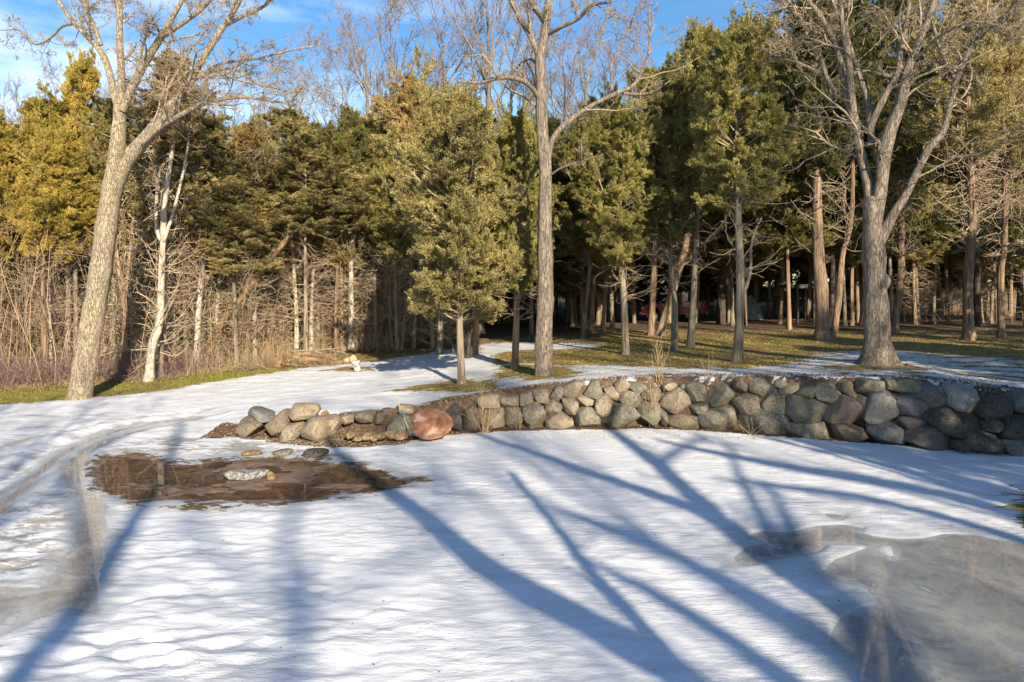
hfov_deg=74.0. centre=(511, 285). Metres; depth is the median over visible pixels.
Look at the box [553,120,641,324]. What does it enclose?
cedar tree
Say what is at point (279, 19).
sky
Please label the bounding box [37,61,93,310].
bare tree
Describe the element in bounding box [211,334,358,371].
brush pile
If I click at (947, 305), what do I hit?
cedar tree
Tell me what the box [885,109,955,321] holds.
cedar tree
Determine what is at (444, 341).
cedar tree
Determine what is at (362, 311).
cedar tree
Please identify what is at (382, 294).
cedar tree
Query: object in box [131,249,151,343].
cedar tree
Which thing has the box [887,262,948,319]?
cedar tree
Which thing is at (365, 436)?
edging stone
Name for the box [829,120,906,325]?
cedar tree
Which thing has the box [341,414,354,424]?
stone
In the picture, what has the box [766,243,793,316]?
cedar tree
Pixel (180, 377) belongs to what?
leaf litter
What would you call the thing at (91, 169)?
cedar tree
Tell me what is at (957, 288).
cedar tree
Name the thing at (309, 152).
cedar tree
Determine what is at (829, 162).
cedar tree
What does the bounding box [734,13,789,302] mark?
bare tree
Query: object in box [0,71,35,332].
bare tree
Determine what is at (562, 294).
cedar tree
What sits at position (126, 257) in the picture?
cedar tree
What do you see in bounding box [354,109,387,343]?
cedar tree
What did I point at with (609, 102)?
cedar tree
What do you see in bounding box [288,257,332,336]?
cedar tree
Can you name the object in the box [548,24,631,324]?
bare tree
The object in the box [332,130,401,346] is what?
cedar tree
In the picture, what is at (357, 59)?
bare tree
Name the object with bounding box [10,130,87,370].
cedar tree
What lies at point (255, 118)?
bare tree
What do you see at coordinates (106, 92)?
bare tree
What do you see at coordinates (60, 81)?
bare tree
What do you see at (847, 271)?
cedar tree
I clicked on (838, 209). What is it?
cedar tree
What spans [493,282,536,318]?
cedar tree
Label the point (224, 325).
cedar tree
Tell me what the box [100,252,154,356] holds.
cedar tree
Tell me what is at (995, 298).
cedar tree
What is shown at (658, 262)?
cedar tree
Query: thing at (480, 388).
dry shrub
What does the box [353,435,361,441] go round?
edging stone
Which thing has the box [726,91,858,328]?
cedar tree
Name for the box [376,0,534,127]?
bare tree
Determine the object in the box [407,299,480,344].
cedar tree
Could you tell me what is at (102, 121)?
cedar tree
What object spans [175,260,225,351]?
cedar tree
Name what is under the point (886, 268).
cedar tree
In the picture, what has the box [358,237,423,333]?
cedar tree
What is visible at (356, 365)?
bucket
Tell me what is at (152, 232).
cedar tree
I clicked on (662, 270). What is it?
cedar tree
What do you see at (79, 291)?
cedar tree
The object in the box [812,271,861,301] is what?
cedar tree
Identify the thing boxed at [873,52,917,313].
cedar tree
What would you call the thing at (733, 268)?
cedar tree
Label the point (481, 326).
bare tree
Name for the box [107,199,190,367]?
cedar tree
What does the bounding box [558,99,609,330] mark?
cedar tree
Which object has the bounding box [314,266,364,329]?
cedar tree
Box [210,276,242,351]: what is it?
cedar tree
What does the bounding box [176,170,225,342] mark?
cedar tree
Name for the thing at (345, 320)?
cedar tree
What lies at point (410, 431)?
rake
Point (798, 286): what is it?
plank shelter
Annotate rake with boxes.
[396,397,420,435]
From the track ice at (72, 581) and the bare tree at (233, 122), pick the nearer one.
the track ice at (72, 581)
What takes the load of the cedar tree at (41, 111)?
on the ground at (520, 575)
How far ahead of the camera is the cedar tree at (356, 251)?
35.84 m
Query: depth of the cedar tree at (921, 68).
57.28 m
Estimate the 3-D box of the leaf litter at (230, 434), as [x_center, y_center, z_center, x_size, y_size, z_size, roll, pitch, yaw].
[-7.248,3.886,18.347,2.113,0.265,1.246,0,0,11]
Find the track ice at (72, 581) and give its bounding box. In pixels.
[0,419,196,634]
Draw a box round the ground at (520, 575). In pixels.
[0,287,1023,681]
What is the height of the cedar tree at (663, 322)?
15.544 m
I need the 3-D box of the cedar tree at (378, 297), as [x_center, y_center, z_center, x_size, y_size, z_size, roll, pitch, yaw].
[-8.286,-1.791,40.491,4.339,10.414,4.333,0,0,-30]
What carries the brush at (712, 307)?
on the ground at (520, 575)
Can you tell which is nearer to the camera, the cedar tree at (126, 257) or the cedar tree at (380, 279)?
the cedar tree at (126, 257)
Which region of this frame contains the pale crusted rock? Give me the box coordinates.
[216,469,275,480]
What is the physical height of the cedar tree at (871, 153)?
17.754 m
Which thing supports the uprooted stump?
on the ground at (520, 575)
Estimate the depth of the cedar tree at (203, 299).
35.10 m
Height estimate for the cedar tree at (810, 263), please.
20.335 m
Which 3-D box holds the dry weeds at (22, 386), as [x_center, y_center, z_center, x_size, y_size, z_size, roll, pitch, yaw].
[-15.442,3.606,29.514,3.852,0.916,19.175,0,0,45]
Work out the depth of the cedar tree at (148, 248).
32.42 m
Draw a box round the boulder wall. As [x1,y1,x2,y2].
[446,376,1023,456]
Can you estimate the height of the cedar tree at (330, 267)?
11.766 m
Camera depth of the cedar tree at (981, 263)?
57.28 m
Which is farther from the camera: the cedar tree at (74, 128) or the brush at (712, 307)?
the brush at (712, 307)
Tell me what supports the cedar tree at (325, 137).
on the ground at (520, 575)
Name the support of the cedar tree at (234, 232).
on the ground at (520, 575)
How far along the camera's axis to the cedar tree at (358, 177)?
35.65 m
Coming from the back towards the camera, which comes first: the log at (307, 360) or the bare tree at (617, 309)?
the bare tree at (617, 309)
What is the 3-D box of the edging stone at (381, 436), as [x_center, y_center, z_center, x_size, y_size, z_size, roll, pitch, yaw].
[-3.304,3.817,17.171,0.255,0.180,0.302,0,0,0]
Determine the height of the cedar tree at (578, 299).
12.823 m
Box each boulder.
[235,415,265,438]
[248,406,274,422]
[265,408,293,436]
[279,420,304,441]
[288,402,320,420]
[300,415,336,442]
[327,413,342,430]
[386,413,413,435]
[411,408,453,439]
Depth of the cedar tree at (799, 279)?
67.27 m
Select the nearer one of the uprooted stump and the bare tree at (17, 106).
the uprooted stump
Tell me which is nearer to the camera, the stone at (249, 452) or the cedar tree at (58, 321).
the stone at (249, 452)
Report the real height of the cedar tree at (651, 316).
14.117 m
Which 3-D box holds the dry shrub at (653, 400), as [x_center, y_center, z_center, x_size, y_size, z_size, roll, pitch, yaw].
[3.955,3.331,19.058,0.628,1.401,0.864,0,0,-40]
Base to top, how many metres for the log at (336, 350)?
0.468 m
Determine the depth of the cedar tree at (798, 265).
53.02 m
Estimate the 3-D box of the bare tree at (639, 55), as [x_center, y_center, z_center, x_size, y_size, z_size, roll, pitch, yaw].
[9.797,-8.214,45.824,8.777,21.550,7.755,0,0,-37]
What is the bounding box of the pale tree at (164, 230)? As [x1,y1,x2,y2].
[102,42,221,381]
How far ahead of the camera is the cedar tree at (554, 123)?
37.64 m
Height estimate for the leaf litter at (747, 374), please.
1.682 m
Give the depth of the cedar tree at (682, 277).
56.65 m
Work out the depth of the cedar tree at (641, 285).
68.80 m
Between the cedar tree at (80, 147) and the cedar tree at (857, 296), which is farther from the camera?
the cedar tree at (857, 296)
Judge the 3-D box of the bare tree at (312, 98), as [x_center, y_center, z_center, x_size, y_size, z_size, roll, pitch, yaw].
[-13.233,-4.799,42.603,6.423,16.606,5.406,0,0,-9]
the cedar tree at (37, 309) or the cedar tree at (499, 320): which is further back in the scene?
the cedar tree at (499, 320)
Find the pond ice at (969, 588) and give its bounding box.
[734,513,1023,681]
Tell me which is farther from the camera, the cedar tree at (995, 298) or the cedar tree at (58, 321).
the cedar tree at (995, 298)
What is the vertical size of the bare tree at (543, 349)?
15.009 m
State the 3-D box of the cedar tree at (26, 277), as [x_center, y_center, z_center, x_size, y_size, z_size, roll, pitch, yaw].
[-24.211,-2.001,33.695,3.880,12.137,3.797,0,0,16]
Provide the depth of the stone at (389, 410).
17.91 m
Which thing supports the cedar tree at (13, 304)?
on the ground at (520, 575)
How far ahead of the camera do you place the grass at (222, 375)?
27.02 m
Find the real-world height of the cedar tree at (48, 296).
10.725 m
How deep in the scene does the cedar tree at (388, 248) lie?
34.41 m
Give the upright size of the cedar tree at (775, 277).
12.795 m
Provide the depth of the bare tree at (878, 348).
20.35 m
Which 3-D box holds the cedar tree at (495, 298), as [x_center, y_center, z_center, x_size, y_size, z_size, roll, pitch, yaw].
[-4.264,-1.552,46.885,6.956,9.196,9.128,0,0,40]
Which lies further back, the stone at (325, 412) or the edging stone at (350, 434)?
the stone at (325, 412)
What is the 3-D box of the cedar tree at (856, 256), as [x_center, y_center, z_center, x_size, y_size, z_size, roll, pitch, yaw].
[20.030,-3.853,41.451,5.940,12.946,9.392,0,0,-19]
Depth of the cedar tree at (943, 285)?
73.35 m
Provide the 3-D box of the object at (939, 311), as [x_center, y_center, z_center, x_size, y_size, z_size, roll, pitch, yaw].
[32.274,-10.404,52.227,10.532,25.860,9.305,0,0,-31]
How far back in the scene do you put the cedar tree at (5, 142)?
29.17 m
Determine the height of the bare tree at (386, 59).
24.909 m
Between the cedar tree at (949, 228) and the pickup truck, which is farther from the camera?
the pickup truck
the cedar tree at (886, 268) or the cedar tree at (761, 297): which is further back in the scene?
the cedar tree at (761, 297)
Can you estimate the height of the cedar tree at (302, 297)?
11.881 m
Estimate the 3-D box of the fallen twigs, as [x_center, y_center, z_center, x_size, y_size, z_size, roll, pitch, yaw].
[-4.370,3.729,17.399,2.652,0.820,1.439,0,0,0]
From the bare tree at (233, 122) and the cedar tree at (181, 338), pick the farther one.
the bare tree at (233, 122)
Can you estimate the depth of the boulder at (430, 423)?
17.67 m
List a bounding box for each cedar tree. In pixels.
[0,107,40,362]
[0,125,99,376]
[0,133,40,369]
[0,151,36,362]
[0,158,40,346]
[0,252,61,363]
[0,264,40,361]
[1,107,60,365]
[1,123,110,380]
[1,130,47,348]
[3,79,83,366]
[3,199,83,366]
[6,247,82,363]
[10,113,89,369]
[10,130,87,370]
[19,271,83,332]
[23,147,133,376]
[31,130,94,376]
[36,120,118,354]
[43,46,120,357]
[59,145,154,374]
[59,248,119,348]
[68,97,156,376]
[71,123,140,371]
[83,258,138,362]
[94,146,272,369]
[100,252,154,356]
[101,134,179,371]
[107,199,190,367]
[110,70,233,379]
[125,181,217,370]
[127,184,225,356]
[127,198,198,351]
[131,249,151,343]
[135,181,229,369]
[138,254,195,358]
[141,265,198,329]
[143,116,263,374]
[168,144,312,368]
[174,192,285,366]
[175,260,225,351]
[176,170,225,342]
[176,170,229,355]
[179,246,251,362]
[196,276,226,350]
[204,143,282,359]
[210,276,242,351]
[211,114,292,363]
[211,122,260,356]
[212,115,283,356]
[221,112,293,361]
[227,258,334,335]
[230,173,299,354]
[238,131,387,356]
[241,137,298,351]
[253,102,333,327]
[257,247,308,349]
[262,174,335,357]
[263,130,340,349]
[264,139,319,345]
[270,151,378,351]
[288,245,331,342]
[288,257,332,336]
[299,259,331,343]
[300,255,338,342]
[303,139,382,350]
[307,164,378,353]
[313,123,357,337]
[314,103,383,353]
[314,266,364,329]
[317,145,369,343]
[320,265,324,338]
[324,256,384,342]
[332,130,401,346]
[333,128,418,345]
[344,257,405,334]
[345,81,397,346]
[348,264,423,328]
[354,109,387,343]
[358,143,418,349]
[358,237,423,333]
[363,257,386,338]
[364,252,393,333]
[366,239,416,346]
[369,55,435,348]
[371,43,533,383]
[372,169,407,342]
[381,83,448,348]
[381,94,479,355]
[382,212,428,342]
[393,183,464,347]
[401,97,535,357]
[402,266,455,340]
[403,258,429,341]
[406,257,455,344]
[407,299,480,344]
[436,297,512,327]
[449,120,536,354]
[482,97,560,368]
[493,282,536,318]
[493,293,535,307]
[497,282,513,323]
[520,128,587,326]
[520,286,536,308]
[522,110,576,334]
[551,110,633,338]
[552,173,662,327]
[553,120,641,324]
[554,75,641,328]
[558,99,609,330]
[571,95,672,354]
[574,241,657,324]
[577,107,634,334]
[577,287,631,307]
[595,60,692,335]
[599,293,602,323]
[602,259,638,321]
[606,300,609,319]
[617,17,762,348]
[626,275,667,304]
[630,261,686,302]
[631,52,714,350]
[631,237,650,322]
[634,259,648,302]
[636,258,688,280]
[644,205,703,322]
[647,27,745,335]
[657,214,734,322]
[658,261,705,290]
[658,263,708,300]
[682,264,734,316]
[685,0,816,362]
[690,236,765,322]
[691,113,796,325]
[699,82,735,324]
[700,86,802,325]
[706,256,798,291]
[716,87,745,321]
[716,277,773,302]
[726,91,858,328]
[731,0,930,340]
[735,251,793,299]
[748,258,813,309]
[757,28,807,323]
[764,49,788,314]
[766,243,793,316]
[771,0,921,336]
[778,256,807,307]
[784,234,862,321]
[789,254,858,274]
[791,235,812,321]
[792,244,828,276]
[793,243,861,280]
[795,129,934,325]
[803,50,880,326]
[803,133,908,294]
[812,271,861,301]
[826,112,949,320]
[826,178,920,324]
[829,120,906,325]
[845,261,859,321]
[846,256,893,314]
[846,257,896,297]
[857,0,988,333]
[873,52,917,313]
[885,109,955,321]
[886,260,927,282]
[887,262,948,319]
[887,268,920,293]
[888,138,966,323]
[890,0,1023,340]
[892,0,964,314]
[892,271,957,303]
[893,155,966,324]
[893,251,950,319]
[908,253,990,278]
[909,251,962,271]
[912,120,996,323]
[923,2,1023,325]
[925,113,995,321]
[937,171,1016,320]
[940,262,982,300]
[942,254,990,305]
[947,0,1023,337]
[950,266,1016,304]
[950,276,962,302]
[953,241,1018,321]
[959,133,1018,322]
[959,162,1023,322]
[962,94,1023,325]
[980,254,1015,313]
[988,172,1015,321]
[994,73,1023,315]
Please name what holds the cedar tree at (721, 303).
on the ground at (520, 575)
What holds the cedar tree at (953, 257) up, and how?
on the ground at (520, 575)
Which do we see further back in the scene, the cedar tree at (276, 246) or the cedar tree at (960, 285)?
the cedar tree at (960, 285)
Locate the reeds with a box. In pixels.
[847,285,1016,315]
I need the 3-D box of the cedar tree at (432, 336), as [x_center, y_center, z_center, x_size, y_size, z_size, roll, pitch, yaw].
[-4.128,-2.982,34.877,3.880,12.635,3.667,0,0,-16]
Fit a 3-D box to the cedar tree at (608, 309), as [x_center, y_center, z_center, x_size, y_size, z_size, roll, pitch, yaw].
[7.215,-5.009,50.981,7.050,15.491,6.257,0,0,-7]
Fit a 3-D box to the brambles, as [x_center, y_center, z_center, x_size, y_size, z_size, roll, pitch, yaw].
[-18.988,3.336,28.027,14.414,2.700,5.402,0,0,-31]
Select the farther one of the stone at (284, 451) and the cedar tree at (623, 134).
the cedar tree at (623, 134)
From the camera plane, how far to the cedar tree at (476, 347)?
30.05 m
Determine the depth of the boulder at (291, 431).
17.40 m
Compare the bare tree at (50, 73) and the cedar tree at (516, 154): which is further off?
the bare tree at (50, 73)
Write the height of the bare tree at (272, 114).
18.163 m
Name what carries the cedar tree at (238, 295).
on the ground at (520, 575)
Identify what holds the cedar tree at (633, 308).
on the ground at (520, 575)
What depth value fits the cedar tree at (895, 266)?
58.97 m
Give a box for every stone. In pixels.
[241,450,261,455]
[273,448,293,455]
[302,448,328,457]
[321,410,329,414]
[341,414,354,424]
[346,430,355,438]
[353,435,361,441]
[354,409,376,422]
[362,432,371,440]
[369,434,377,441]
[374,411,385,424]
[377,432,385,439]
[382,407,395,414]
[383,429,394,438]
[393,431,407,440]
[396,403,414,414]
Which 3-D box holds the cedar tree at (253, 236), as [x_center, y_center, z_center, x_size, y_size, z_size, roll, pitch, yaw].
[-12.548,-1.231,31.157,5.628,10.314,6.114,0,0,33]
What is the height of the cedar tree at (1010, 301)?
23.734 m
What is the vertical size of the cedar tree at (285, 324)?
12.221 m
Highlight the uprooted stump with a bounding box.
[275,351,299,368]
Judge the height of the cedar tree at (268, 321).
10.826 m
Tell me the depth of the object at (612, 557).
10.78 m
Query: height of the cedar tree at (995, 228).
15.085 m
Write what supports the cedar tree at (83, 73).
on the ground at (520, 575)
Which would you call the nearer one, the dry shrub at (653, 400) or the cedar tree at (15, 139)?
the dry shrub at (653, 400)
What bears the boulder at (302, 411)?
on the boulder at (291, 431)
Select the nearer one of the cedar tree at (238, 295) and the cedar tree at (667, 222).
the cedar tree at (667, 222)
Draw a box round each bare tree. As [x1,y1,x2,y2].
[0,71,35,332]
[0,74,36,335]
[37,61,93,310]
[40,54,116,126]
[91,35,159,323]
[203,85,267,340]
[218,92,276,296]
[258,90,298,277]
[259,0,430,342]
[263,75,333,307]
[298,49,369,332]
[309,0,433,329]
[369,19,462,95]
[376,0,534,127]
[404,0,575,333]
[450,0,711,375]
[459,0,577,323]
[508,0,610,322]
[546,21,642,318]
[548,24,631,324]
[599,13,664,305]
[732,0,1023,366]
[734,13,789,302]
[788,53,926,318]
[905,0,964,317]
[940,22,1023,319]
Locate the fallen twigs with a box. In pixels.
[290,412,389,446]
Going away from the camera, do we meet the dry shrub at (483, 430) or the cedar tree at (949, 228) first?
the dry shrub at (483, 430)
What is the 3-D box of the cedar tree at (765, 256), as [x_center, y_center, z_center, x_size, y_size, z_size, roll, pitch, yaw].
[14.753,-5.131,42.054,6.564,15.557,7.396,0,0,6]
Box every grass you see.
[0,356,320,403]
[432,351,1023,439]
[443,329,1023,368]
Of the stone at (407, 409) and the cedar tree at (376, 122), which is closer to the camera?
the stone at (407, 409)
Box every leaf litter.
[0,337,456,392]
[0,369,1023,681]
[203,422,270,439]
[266,405,417,446]
[417,372,1023,425]
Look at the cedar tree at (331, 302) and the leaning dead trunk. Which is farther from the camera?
the cedar tree at (331, 302)
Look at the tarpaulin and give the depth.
49.45 m
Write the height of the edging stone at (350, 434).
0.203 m
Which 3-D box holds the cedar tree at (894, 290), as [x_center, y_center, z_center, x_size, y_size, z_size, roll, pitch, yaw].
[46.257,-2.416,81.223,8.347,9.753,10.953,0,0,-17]
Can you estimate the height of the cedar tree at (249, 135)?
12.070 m
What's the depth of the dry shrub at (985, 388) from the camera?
16.75 m
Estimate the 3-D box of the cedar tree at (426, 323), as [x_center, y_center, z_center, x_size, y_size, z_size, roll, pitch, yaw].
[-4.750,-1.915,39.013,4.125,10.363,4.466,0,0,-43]
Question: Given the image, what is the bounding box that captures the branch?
[292,347,339,351]
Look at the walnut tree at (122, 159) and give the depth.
23.70 m
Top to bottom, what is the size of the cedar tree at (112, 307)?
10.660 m
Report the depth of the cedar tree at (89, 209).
29.42 m
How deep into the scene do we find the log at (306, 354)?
31.22 m
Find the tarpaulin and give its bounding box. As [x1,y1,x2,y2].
[726,293,763,319]
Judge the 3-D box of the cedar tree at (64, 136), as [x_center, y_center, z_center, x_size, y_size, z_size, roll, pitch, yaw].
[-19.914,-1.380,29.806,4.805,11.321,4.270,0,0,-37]
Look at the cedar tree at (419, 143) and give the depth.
31.39 m
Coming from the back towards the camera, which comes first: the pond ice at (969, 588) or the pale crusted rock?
the pale crusted rock
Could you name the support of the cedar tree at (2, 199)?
on the ground at (520, 575)
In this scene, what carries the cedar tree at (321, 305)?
on the ground at (520, 575)
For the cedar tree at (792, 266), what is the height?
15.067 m
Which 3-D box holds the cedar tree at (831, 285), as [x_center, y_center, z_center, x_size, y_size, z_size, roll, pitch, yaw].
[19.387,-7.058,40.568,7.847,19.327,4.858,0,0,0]
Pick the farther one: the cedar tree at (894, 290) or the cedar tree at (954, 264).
the cedar tree at (894, 290)
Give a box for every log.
[295,351,329,357]
[301,357,326,362]
[312,349,338,360]
[322,346,347,355]
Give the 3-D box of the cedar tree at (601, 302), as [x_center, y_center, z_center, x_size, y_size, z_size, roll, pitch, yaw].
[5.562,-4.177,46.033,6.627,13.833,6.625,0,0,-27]
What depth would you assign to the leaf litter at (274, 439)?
17.30 m
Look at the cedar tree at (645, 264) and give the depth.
66.73 m
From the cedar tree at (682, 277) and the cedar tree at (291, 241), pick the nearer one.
the cedar tree at (291, 241)
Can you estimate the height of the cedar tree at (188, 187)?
11.110 m
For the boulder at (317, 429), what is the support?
on the ground at (520, 575)
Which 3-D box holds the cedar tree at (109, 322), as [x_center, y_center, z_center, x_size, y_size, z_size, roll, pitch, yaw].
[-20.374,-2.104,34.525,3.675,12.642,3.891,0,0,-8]
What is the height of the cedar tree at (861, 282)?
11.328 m
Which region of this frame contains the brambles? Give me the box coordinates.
[0,334,229,390]
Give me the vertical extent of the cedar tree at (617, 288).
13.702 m
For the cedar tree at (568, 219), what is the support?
on the ground at (520, 575)
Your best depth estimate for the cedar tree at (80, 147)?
29.94 m
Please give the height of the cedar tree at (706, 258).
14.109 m
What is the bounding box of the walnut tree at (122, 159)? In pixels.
[0,0,355,400]
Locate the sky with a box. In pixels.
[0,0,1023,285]
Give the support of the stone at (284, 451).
on the ground at (520, 575)
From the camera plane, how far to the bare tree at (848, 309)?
49.88 m
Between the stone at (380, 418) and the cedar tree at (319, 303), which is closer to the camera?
the stone at (380, 418)
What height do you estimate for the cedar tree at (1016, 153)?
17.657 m
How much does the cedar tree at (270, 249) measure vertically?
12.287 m
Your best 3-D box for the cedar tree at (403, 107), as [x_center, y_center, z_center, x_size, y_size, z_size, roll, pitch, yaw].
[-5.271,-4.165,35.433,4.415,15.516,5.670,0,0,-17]
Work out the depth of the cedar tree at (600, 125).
35.04 m
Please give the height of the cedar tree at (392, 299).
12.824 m
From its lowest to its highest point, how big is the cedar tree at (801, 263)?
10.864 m
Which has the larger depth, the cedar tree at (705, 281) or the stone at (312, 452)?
the cedar tree at (705, 281)
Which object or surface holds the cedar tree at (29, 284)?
on the ground at (520, 575)
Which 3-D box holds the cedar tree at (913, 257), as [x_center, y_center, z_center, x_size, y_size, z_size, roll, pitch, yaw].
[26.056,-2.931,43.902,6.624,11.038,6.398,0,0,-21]
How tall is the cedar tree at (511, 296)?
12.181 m
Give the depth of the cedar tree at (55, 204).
28.07 m
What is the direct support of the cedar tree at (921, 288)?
on the ground at (520, 575)
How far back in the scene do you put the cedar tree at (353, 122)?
35.47 m
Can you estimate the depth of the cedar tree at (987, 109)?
30.94 m
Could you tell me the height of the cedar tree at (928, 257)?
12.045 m
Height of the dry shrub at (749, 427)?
0.566 m
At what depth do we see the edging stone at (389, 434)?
17.19 m
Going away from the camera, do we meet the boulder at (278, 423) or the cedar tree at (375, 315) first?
the boulder at (278, 423)
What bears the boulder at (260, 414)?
on the boulder at (248, 425)
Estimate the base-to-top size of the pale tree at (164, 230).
14.586 m
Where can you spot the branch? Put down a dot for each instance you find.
(310, 350)
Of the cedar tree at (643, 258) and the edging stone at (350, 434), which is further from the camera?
the cedar tree at (643, 258)
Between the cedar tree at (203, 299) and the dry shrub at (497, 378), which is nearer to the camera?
the dry shrub at (497, 378)
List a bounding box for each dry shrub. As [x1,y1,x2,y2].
[461,389,510,432]
[475,383,485,393]
[492,369,500,381]
[638,380,670,427]
[649,333,674,383]
[702,351,716,380]
[739,416,761,435]
[978,379,992,390]
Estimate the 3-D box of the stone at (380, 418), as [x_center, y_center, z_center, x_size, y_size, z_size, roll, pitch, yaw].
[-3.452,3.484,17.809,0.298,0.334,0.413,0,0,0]
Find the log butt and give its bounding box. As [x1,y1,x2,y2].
[344,355,356,362]
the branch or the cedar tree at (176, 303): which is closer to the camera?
the branch
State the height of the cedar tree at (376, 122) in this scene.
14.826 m
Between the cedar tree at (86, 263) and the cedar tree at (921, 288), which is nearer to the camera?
the cedar tree at (86, 263)
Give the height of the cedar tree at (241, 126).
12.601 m
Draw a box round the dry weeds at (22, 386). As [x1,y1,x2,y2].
[0,345,344,389]
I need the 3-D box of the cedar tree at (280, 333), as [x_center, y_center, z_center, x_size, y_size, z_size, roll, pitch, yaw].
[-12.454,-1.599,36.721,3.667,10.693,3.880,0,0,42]
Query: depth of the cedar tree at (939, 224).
40.16 m
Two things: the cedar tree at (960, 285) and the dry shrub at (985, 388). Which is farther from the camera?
the cedar tree at (960, 285)
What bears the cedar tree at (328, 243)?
on the ground at (520, 575)
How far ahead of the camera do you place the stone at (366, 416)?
17.59 m
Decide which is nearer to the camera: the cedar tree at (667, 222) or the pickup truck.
the cedar tree at (667, 222)
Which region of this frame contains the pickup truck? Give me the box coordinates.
[636,294,707,320]
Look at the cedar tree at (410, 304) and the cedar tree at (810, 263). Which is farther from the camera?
the cedar tree at (810, 263)
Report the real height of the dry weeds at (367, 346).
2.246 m
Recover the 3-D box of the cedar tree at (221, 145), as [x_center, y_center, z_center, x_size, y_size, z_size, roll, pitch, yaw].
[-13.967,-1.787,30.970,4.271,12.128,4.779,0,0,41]
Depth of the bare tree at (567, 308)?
47.42 m
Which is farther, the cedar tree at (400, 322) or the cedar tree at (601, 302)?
the cedar tree at (601, 302)
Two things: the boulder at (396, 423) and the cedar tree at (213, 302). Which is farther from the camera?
the cedar tree at (213, 302)
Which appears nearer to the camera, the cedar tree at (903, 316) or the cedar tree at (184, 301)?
the cedar tree at (184, 301)
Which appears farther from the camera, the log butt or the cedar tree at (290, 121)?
the cedar tree at (290, 121)
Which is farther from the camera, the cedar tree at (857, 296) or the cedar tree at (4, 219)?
the cedar tree at (857, 296)
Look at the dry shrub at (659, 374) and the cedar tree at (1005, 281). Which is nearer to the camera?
the dry shrub at (659, 374)
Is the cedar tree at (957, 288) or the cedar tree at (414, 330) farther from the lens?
the cedar tree at (957, 288)
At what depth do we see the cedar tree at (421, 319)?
37.80 m
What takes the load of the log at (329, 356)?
on the brush pile
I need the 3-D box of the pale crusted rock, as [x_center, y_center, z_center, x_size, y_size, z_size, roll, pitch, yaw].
[-5.552,3.980,14.231,1.245,0.226,0.504,0,0,0]
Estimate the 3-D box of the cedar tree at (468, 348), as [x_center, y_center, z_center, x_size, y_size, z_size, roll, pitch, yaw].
[-1.682,-2.422,29.108,6.037,11.322,6.050,0,0,0]
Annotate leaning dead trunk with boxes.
[201,211,315,366]
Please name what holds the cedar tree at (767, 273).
on the ground at (520, 575)
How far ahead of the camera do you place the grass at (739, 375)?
20.68 m
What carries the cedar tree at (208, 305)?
on the ground at (520, 575)
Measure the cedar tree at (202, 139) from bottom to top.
13.841 m
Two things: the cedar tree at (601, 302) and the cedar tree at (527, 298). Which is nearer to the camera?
the cedar tree at (601, 302)
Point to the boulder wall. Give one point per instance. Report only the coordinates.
(962, 416)
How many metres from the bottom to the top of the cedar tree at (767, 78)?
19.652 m
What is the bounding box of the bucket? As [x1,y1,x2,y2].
[352,360,360,370]
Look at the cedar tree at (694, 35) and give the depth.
27.12 m
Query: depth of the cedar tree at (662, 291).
73.57 m
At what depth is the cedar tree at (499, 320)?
49.46 m
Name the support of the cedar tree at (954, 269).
on the ground at (520, 575)
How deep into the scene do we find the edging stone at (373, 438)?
16.96 m
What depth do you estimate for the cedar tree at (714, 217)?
41.05 m
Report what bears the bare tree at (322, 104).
on the ground at (520, 575)
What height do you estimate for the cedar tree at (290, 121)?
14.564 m
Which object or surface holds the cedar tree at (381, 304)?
on the ground at (520, 575)
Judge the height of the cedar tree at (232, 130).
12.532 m
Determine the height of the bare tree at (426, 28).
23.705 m
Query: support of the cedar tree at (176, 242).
on the ground at (520, 575)
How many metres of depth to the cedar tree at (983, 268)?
46.09 m
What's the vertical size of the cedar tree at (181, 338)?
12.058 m
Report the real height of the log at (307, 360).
0.283 m
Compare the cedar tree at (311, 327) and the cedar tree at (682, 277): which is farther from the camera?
the cedar tree at (682, 277)
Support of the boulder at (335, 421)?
on the boulder at (317, 429)
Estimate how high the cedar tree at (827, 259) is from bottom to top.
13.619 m
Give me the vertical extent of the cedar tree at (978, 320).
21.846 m
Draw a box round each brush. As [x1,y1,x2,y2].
[0,202,437,384]
[493,289,859,317]
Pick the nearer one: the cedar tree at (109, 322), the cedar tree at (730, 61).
the cedar tree at (730, 61)
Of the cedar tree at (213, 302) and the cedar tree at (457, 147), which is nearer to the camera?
the cedar tree at (457, 147)
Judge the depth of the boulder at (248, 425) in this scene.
17.71 m
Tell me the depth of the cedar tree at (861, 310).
42.57 m
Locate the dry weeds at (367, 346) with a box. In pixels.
[181,323,455,375]
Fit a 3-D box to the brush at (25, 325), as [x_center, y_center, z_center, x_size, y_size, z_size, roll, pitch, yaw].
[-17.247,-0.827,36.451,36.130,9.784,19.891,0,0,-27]
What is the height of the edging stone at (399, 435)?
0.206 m
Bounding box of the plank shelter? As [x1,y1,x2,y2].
[779,284,814,325]
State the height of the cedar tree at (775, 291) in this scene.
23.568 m
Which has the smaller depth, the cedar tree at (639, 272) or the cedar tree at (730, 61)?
the cedar tree at (730, 61)
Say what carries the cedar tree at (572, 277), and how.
on the ground at (520, 575)
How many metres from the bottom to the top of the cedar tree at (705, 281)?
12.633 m
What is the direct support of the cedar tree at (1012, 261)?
on the ground at (520, 575)
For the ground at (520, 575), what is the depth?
11.55 m

